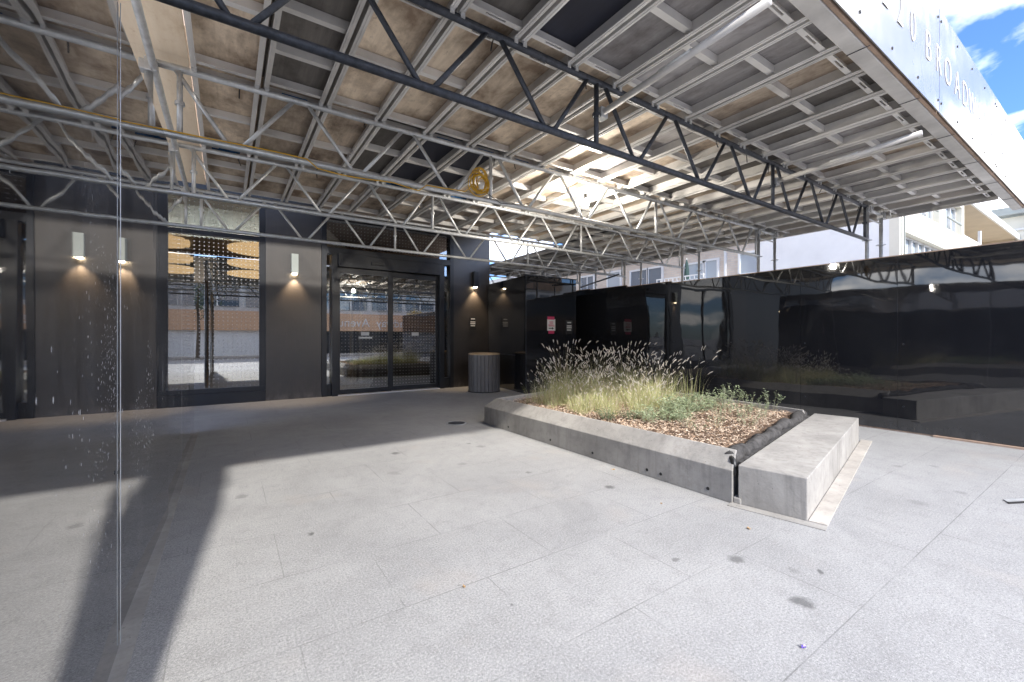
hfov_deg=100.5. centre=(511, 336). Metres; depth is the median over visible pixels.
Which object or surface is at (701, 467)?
planter
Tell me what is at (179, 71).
lattice truss
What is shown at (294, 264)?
wall lamp
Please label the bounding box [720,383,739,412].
leggy plant
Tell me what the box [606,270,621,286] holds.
window
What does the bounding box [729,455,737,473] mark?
drain hose
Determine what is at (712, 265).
window
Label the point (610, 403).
grass clump
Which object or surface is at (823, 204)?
deck panel
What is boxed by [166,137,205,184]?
filler board
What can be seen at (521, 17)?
deck panel
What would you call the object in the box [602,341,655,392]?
grass clump
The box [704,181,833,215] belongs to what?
deck panel
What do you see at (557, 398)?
grass clump
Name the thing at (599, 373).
grass clump
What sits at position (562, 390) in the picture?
grass clump
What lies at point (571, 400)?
grass clump
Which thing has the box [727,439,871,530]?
paver strip
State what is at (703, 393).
sage plant
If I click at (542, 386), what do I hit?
grass clump
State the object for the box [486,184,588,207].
work lamp
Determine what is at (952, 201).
deck panel
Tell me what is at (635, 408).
grass clump
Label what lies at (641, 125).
deck panel
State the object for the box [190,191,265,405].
window
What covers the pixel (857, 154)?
slung tube
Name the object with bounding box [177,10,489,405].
building
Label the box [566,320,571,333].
wall sign
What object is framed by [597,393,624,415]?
grass clump
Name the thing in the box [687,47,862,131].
deck panel
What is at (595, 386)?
grass clump
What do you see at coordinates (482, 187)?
extension cable
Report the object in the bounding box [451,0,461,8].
deck panel
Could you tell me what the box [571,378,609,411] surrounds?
grass clump
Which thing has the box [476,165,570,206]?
deck panel
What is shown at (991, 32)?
sky
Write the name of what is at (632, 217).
deck panel
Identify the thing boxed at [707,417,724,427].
leggy plant
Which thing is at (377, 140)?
deck panel
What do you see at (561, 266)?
deck panel
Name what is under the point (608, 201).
deck panel
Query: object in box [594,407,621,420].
sage plant
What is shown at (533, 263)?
deck panel
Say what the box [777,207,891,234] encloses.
deck panel
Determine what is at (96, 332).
hoarding
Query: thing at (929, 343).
hoarding
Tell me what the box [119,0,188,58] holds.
filler board
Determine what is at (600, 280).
brace tube
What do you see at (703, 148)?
deck panel
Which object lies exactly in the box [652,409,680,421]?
sage plant
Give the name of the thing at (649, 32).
deck panel
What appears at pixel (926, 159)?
deck panel
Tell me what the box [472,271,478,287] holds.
wall lamp
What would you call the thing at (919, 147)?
deck panel
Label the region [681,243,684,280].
scaffold post
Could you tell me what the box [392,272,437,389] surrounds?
sliding door
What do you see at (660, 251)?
deck panel
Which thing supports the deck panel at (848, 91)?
on the lattice truss at (224, 15)
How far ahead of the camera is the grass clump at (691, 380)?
6.49 m
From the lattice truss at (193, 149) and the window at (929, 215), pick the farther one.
the window at (929, 215)
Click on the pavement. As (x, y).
(350, 538)
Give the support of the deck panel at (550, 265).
on the lattice truss at (552, 262)
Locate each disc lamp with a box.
[227,242,258,256]
[227,257,258,278]
[227,258,258,269]
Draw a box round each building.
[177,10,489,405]
[490,243,756,289]
[760,203,1019,271]
[990,207,1023,240]
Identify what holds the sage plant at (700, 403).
on the bark mulch
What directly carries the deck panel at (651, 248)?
on the lattice truss at (193, 149)
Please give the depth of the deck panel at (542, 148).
4.07 m
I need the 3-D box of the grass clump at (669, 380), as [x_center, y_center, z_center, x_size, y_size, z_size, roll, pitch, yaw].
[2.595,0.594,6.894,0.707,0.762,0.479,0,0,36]
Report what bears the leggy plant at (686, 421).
on the bark mulch
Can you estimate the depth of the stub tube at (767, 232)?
7.70 m
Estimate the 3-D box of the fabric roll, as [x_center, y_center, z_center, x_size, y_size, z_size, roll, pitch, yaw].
[2.759,1.103,4.454,0.153,0.393,2.860,0,0,44]
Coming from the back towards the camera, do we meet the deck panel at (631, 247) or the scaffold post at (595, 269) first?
the scaffold post at (595, 269)
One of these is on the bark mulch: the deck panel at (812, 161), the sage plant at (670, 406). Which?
the sage plant at (670, 406)
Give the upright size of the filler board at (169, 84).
0.018 m
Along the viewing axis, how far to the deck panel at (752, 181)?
5.64 m
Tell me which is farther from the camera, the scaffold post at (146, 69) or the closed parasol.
the closed parasol
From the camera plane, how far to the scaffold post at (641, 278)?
10.39 m
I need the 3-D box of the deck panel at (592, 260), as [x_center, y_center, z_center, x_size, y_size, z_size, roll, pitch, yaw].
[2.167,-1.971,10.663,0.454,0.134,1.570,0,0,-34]
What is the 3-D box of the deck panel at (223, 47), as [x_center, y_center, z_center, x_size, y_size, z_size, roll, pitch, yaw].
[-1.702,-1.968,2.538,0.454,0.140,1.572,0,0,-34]
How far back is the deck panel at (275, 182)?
5.39 m
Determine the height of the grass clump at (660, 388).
0.697 m
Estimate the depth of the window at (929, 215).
12.79 m
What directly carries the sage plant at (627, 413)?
on the bark mulch
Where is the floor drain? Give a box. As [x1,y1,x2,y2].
[446,421,465,424]
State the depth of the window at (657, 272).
16.76 m
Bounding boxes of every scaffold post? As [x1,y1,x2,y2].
[138,55,158,102]
[168,140,178,171]
[180,186,189,208]
[578,264,581,289]
[593,267,597,288]
[623,255,626,284]
[639,258,643,284]
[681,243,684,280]
[696,247,701,278]
[755,228,762,271]
[771,233,777,269]
[862,205,871,258]
[876,213,885,256]
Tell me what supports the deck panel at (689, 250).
on the scaffold post at (699, 250)
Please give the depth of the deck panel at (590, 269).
12.51 m
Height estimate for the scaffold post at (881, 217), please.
3.230 m
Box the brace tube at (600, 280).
[580,274,619,287]
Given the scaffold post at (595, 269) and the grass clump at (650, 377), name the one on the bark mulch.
the grass clump at (650, 377)
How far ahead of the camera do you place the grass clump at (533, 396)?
6.30 m
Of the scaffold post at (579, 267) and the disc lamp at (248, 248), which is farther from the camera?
the scaffold post at (579, 267)
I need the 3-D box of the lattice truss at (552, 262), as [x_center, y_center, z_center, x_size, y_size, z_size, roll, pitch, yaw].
[1.043,-1.670,10.855,1.810,0.529,0.060,0,0,-34]
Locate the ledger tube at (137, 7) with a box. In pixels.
[130,0,189,191]
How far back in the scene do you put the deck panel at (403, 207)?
6.40 m
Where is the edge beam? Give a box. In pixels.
[558,0,1023,277]
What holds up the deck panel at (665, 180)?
on the lattice truss at (224, 15)
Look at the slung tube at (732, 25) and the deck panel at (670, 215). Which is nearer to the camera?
the slung tube at (732, 25)
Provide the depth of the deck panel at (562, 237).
8.21 m
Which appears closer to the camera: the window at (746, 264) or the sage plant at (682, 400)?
the sage plant at (682, 400)
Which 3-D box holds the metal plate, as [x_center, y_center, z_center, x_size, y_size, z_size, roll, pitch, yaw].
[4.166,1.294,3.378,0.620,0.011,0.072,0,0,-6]
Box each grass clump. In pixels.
[521,371,543,402]
[530,377,556,405]
[531,361,555,398]
[536,367,573,395]
[538,373,579,405]
[539,339,599,395]
[540,356,590,400]
[541,358,588,393]
[544,389,556,407]
[550,369,595,404]
[561,385,587,411]
[563,347,627,393]
[567,360,617,402]
[568,350,616,391]
[569,379,600,407]
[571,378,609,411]
[573,350,624,398]
[574,397,594,414]
[578,369,623,406]
[590,371,630,411]
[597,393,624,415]
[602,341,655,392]
[604,347,655,399]
[604,366,661,405]
[619,376,663,410]
[620,364,659,402]
[622,358,686,407]
[625,387,651,412]
[626,351,682,399]
[627,355,674,395]
[630,380,670,408]
[653,358,704,397]
[655,351,693,396]
[662,346,720,400]
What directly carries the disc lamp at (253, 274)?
hanging from the lobby interior
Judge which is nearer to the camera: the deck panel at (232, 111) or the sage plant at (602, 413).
the deck panel at (232, 111)
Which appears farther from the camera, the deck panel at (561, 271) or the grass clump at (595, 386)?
the deck panel at (561, 271)
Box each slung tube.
[599,0,771,121]
[770,130,922,185]
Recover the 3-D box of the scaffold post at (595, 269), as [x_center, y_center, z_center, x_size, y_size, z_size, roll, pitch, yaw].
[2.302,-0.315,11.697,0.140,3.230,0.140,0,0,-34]
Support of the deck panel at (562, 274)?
on the scaffold post
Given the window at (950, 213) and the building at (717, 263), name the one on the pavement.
the building at (717, 263)
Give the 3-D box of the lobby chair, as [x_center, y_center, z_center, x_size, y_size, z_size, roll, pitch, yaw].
[-4.245,0.835,12.363,0.460,0.910,0.470,0,0,-34]
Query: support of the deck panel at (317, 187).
on the lattice truss at (238, 231)
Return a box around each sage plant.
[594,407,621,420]
[617,408,645,419]
[631,403,661,417]
[632,407,668,423]
[642,402,675,416]
[652,394,687,413]
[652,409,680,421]
[659,392,697,414]
[665,405,697,417]
[666,395,690,409]
[668,409,693,421]
[671,391,698,403]
[672,398,709,414]
[675,394,711,409]
[682,402,712,412]
[689,392,713,401]
[690,396,720,408]
[693,389,724,405]
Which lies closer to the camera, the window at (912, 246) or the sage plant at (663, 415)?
the sage plant at (663, 415)
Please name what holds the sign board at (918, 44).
attached to the edge beam
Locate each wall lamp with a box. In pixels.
[291,254,298,274]
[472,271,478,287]
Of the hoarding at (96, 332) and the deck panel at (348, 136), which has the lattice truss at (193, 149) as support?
the deck panel at (348, 136)
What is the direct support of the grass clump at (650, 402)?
on the bark mulch
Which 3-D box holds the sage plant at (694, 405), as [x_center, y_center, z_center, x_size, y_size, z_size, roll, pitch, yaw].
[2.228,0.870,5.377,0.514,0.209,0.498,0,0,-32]
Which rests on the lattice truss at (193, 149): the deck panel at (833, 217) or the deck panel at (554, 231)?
the deck panel at (554, 231)
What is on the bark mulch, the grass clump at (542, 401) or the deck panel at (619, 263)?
the grass clump at (542, 401)
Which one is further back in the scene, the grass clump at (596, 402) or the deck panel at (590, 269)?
the deck panel at (590, 269)
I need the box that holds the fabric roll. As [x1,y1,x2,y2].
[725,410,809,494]
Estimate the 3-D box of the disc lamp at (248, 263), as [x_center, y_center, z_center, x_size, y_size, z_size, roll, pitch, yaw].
[-6.915,-2.375,11.857,1.700,0.810,1.700,0,0,-34]
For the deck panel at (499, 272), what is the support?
on the lattice truss at (518, 270)
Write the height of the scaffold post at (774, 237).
3.230 m
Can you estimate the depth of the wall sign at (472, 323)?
11.26 m
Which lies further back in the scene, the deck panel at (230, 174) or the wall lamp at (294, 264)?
the wall lamp at (294, 264)
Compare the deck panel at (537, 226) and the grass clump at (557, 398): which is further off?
the deck panel at (537, 226)
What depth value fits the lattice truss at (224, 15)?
2.85 m
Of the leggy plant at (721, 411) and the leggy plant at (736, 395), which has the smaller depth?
the leggy plant at (721, 411)
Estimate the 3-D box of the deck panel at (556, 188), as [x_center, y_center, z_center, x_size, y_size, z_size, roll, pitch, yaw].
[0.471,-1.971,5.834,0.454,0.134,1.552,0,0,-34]
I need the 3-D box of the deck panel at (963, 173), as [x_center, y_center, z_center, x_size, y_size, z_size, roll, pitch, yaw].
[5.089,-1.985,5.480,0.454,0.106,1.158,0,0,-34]
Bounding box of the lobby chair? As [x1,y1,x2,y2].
[356,350,375,380]
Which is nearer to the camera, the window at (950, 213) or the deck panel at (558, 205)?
the deck panel at (558, 205)
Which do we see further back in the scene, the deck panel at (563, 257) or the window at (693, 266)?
the window at (693, 266)
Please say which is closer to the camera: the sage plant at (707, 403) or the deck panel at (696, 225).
the sage plant at (707, 403)
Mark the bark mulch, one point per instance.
(730, 431)
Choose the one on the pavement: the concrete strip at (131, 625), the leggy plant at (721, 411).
the concrete strip at (131, 625)
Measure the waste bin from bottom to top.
0.910 m
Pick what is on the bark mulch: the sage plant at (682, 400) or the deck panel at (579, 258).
the sage plant at (682, 400)
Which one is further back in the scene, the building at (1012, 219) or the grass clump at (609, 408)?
the building at (1012, 219)
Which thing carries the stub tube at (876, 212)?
attached to the scaffold post at (868, 209)
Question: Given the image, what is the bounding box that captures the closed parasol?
[684,258,688,279]
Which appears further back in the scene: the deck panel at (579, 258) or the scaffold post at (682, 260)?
the deck panel at (579, 258)
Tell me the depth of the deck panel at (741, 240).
8.66 m
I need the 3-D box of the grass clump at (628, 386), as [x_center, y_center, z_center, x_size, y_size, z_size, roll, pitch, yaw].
[1.784,0.560,6.599,1.043,0.829,1.113,0,0,13]
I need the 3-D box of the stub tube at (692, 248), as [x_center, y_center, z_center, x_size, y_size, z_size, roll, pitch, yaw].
[3.770,-1.826,8.974,0.590,0.172,0.044,0,0,-34]
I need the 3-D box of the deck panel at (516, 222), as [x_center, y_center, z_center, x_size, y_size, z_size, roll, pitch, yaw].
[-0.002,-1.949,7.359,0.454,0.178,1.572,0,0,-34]
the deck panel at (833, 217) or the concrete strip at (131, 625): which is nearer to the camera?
the concrete strip at (131, 625)
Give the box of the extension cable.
[163,128,489,196]
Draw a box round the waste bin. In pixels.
[468,353,499,392]
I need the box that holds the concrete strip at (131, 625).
[107,429,198,681]
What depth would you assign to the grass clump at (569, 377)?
7.38 m
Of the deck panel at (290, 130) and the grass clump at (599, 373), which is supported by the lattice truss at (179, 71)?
the deck panel at (290, 130)
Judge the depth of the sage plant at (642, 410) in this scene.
5.10 m
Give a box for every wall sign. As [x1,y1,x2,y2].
[469,317,475,329]
[547,316,554,333]
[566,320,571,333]
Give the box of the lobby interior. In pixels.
[182,196,446,389]
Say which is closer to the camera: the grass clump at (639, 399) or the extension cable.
the extension cable
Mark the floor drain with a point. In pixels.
(456, 423)
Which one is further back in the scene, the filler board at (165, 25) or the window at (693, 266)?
the window at (693, 266)
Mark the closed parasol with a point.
(686, 270)
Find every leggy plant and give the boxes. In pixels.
[680,415,695,426]
[703,396,730,415]
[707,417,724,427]
[714,385,736,407]
[714,405,732,420]
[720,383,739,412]
[720,389,743,404]
[735,403,753,419]
[737,392,762,410]
[749,402,768,414]
[762,388,785,410]
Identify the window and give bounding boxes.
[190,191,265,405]
[581,274,594,289]
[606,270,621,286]
[629,268,647,285]
[647,266,663,283]
[684,261,705,278]
[703,257,719,277]
[738,250,756,273]
[906,236,937,253]
[920,210,938,220]
[945,208,961,232]
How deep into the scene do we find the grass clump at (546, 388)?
7.07 m
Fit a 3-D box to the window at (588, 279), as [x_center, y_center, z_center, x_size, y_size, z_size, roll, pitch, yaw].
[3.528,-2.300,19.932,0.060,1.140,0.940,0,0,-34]
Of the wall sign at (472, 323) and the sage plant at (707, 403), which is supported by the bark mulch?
the sage plant at (707, 403)
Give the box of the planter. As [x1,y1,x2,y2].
[484,383,805,503]
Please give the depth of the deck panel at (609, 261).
11.24 m
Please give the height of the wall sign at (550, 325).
0.400 m
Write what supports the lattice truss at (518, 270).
attached to the scaffold post
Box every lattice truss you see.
[155,0,867,240]
[156,59,758,256]
[177,142,682,268]
[189,187,623,276]
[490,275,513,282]
[491,266,542,279]
[523,257,579,283]
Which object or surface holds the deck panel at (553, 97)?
on the lattice truss at (179, 71)
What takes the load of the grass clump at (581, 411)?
on the bark mulch
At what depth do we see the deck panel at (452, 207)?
6.65 m
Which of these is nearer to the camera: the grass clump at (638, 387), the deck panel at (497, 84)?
the deck panel at (497, 84)
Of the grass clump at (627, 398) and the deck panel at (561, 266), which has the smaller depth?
the grass clump at (627, 398)
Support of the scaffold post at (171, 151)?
on the pavement
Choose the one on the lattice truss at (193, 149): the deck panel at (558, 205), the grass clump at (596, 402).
the deck panel at (558, 205)
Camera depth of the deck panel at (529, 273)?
13.32 m
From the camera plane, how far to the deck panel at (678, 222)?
7.34 m
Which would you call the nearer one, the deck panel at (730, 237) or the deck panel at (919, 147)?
the deck panel at (919, 147)
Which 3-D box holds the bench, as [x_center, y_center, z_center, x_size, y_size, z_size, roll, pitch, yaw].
[3.006,1.147,4.265,0.450,0.305,3.120,0,0,44]
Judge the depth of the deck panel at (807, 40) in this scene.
3.15 m
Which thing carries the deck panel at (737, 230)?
on the lattice truss at (179, 71)
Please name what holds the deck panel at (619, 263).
on the scaffold post at (641, 278)
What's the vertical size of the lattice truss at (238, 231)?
0.529 m
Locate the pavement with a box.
[124,386,1023,681]
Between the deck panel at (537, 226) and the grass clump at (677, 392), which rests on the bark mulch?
the grass clump at (677, 392)
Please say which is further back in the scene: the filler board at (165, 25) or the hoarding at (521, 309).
the hoarding at (521, 309)
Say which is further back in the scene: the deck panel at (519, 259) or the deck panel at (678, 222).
the deck panel at (519, 259)
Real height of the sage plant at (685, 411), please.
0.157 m
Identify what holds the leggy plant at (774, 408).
on the bark mulch
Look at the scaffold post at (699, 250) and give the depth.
9.11 m
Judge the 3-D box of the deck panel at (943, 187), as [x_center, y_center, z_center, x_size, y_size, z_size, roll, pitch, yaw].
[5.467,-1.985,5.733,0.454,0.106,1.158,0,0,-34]
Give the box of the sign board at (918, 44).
[833,0,1023,203]
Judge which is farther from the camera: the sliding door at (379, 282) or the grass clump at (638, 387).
the sliding door at (379, 282)
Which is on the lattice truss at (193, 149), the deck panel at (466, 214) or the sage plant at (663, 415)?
the deck panel at (466, 214)
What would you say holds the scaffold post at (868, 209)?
on the pavement
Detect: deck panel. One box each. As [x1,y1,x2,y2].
[183,0,271,86]
[189,58,261,155]
[202,145,250,192]
[247,155,296,201]
[253,77,322,165]
[262,0,366,103]
[285,164,339,206]
[300,99,377,173]
[319,173,378,211]
[326,0,454,119]
[343,117,425,175]
[351,181,413,216]
[380,188,445,220]
[381,6,517,132]
[381,132,468,187]
[409,195,474,224]
[415,144,505,194]
[428,38,570,144]
[434,201,501,228]
[447,155,539,200]
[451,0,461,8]
[458,0,556,39]
[458,206,526,231]
[470,63,615,155]
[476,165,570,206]
[479,211,549,234]
[490,263,508,271]
[490,267,522,275]
[495,269,534,276]
[496,254,542,267]
[500,216,570,238]
[503,173,597,211]
[508,77,653,164]
[508,270,547,276]
[511,259,556,268]
[520,0,651,63]
[523,220,590,240]
[526,261,570,270]
[528,181,622,215]
[529,244,586,259]
[536,263,582,271]
[538,224,609,243]
[541,96,686,173]
[544,249,600,260]
[547,273,569,276]
[550,264,595,272]
[551,188,645,216]
[557,228,626,246]
[559,250,614,262]
[563,266,606,273]
[571,112,715,181]
[571,232,642,248]
[572,0,746,84]
[572,192,666,223]
[573,252,628,263]
[584,255,640,265]
[589,235,658,250]
[592,198,685,227]
[599,126,741,188]
[600,256,652,267]
[606,238,672,252]
[610,206,703,231]
[616,0,807,102]
[616,241,686,255]
[624,144,763,194]
[628,209,720,234]
[629,244,699,257]
[642,245,710,258]
[645,216,735,237]
[646,155,784,200]
[654,19,837,118]
[660,220,749,240]
[667,164,802,206]
[685,222,762,243]
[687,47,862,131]
[687,168,818,210]
[688,228,775,243]
[700,232,786,248]
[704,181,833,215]
[716,71,884,143]
[721,188,847,220]
[736,190,860,223]
[742,91,902,154]
[750,201,871,227]
[763,206,882,231]
[764,108,918,164]
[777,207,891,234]
[785,123,932,170]
[807,136,944,180]
[819,148,956,187]
[834,159,966,194]
[850,168,974,200]
[862,176,983,205]
[872,184,990,210]
[883,191,997,215]
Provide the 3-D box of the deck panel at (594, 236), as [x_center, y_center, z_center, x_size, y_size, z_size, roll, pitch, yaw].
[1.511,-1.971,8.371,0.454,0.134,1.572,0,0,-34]
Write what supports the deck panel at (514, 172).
on the lattice truss at (179, 71)
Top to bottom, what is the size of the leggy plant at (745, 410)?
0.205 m
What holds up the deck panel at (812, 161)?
on the lattice truss at (224, 15)
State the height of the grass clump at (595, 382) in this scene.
0.769 m
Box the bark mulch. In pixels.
[510,385,791,447]
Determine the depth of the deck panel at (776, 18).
2.91 m
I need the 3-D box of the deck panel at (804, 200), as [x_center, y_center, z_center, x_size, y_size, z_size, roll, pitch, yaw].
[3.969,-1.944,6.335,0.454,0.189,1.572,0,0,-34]
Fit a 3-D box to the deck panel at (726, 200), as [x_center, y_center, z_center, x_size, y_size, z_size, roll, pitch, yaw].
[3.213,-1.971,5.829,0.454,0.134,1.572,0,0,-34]
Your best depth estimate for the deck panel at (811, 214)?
6.91 m
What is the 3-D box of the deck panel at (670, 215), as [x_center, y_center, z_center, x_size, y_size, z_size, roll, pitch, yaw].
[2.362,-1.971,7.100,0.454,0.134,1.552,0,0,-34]
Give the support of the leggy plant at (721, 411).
on the bark mulch
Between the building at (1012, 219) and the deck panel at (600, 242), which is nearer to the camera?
the deck panel at (600, 242)
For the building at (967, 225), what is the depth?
12.46 m
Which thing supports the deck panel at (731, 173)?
on the lattice truss at (179, 71)
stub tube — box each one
[684,245,698,255]
[760,230,774,242]
[869,209,880,223]
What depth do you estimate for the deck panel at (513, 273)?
13.23 m
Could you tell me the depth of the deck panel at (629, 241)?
8.93 m
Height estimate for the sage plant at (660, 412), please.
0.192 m
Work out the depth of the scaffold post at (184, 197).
5.46 m
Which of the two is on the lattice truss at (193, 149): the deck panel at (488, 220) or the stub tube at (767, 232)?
the deck panel at (488, 220)
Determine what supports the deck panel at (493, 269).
on the lattice truss at (518, 270)
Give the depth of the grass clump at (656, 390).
6.53 m
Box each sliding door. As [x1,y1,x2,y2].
[338,267,391,394]
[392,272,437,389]
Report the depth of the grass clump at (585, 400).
5.90 m
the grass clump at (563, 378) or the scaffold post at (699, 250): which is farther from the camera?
the scaffold post at (699, 250)
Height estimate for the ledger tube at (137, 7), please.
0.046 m
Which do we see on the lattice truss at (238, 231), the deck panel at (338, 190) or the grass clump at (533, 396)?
the deck panel at (338, 190)
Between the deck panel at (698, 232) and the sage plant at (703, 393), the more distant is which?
the deck panel at (698, 232)
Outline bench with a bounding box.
[738,414,858,520]
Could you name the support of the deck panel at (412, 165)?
on the lattice truss at (179, 71)
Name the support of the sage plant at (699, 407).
on the bark mulch
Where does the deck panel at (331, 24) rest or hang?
on the lattice truss at (179, 71)
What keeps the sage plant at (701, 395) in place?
on the bark mulch
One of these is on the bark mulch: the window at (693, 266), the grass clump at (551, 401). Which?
the grass clump at (551, 401)
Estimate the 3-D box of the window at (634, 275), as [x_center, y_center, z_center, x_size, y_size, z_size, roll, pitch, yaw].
[5.197,-2.300,17.439,0.060,0.940,0.940,0,0,-34]
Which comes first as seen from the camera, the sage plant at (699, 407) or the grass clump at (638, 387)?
the sage plant at (699, 407)
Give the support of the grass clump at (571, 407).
on the bark mulch
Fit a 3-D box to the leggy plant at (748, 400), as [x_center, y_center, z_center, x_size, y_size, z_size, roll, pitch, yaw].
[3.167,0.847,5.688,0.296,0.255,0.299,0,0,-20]
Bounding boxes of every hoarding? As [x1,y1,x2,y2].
[0,0,193,681]
[488,274,576,393]
[576,240,1023,449]
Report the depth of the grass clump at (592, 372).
7.52 m
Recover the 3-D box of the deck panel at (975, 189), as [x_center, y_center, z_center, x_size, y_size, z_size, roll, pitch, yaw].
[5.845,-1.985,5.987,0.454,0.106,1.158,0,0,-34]
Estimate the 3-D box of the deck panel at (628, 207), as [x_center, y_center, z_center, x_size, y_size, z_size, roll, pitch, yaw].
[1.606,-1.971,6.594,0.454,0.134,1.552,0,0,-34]
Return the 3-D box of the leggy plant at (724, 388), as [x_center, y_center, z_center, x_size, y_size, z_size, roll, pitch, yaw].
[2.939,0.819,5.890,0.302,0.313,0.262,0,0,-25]
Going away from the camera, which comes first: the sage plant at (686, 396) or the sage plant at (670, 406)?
the sage plant at (670, 406)
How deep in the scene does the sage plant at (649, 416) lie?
4.82 m
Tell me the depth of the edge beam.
3.35 m
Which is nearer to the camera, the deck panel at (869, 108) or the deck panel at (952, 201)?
the deck panel at (869, 108)
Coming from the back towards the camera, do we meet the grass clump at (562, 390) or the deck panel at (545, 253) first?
the deck panel at (545, 253)
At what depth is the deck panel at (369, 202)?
6.15 m
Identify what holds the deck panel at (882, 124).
on the lattice truss at (224, 15)
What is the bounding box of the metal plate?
[1003,498,1023,503]
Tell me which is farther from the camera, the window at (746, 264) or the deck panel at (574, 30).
the window at (746, 264)
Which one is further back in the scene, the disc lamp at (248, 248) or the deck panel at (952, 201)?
the disc lamp at (248, 248)
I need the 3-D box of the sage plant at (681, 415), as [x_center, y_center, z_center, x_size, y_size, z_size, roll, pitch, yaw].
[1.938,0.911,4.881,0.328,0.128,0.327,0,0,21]
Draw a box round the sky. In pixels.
[490,0,1023,279]
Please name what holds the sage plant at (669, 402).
on the bark mulch
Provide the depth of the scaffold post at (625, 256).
10.07 m
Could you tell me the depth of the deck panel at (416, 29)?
2.97 m
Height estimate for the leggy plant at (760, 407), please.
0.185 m
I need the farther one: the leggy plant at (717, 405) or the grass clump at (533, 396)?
the grass clump at (533, 396)
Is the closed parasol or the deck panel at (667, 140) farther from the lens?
the closed parasol
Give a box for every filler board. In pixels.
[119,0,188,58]
[129,42,198,135]
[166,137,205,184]
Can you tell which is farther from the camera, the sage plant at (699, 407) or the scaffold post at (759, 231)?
the scaffold post at (759, 231)
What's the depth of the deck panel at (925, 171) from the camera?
5.25 m
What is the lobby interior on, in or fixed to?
attached to the building at (427, 306)

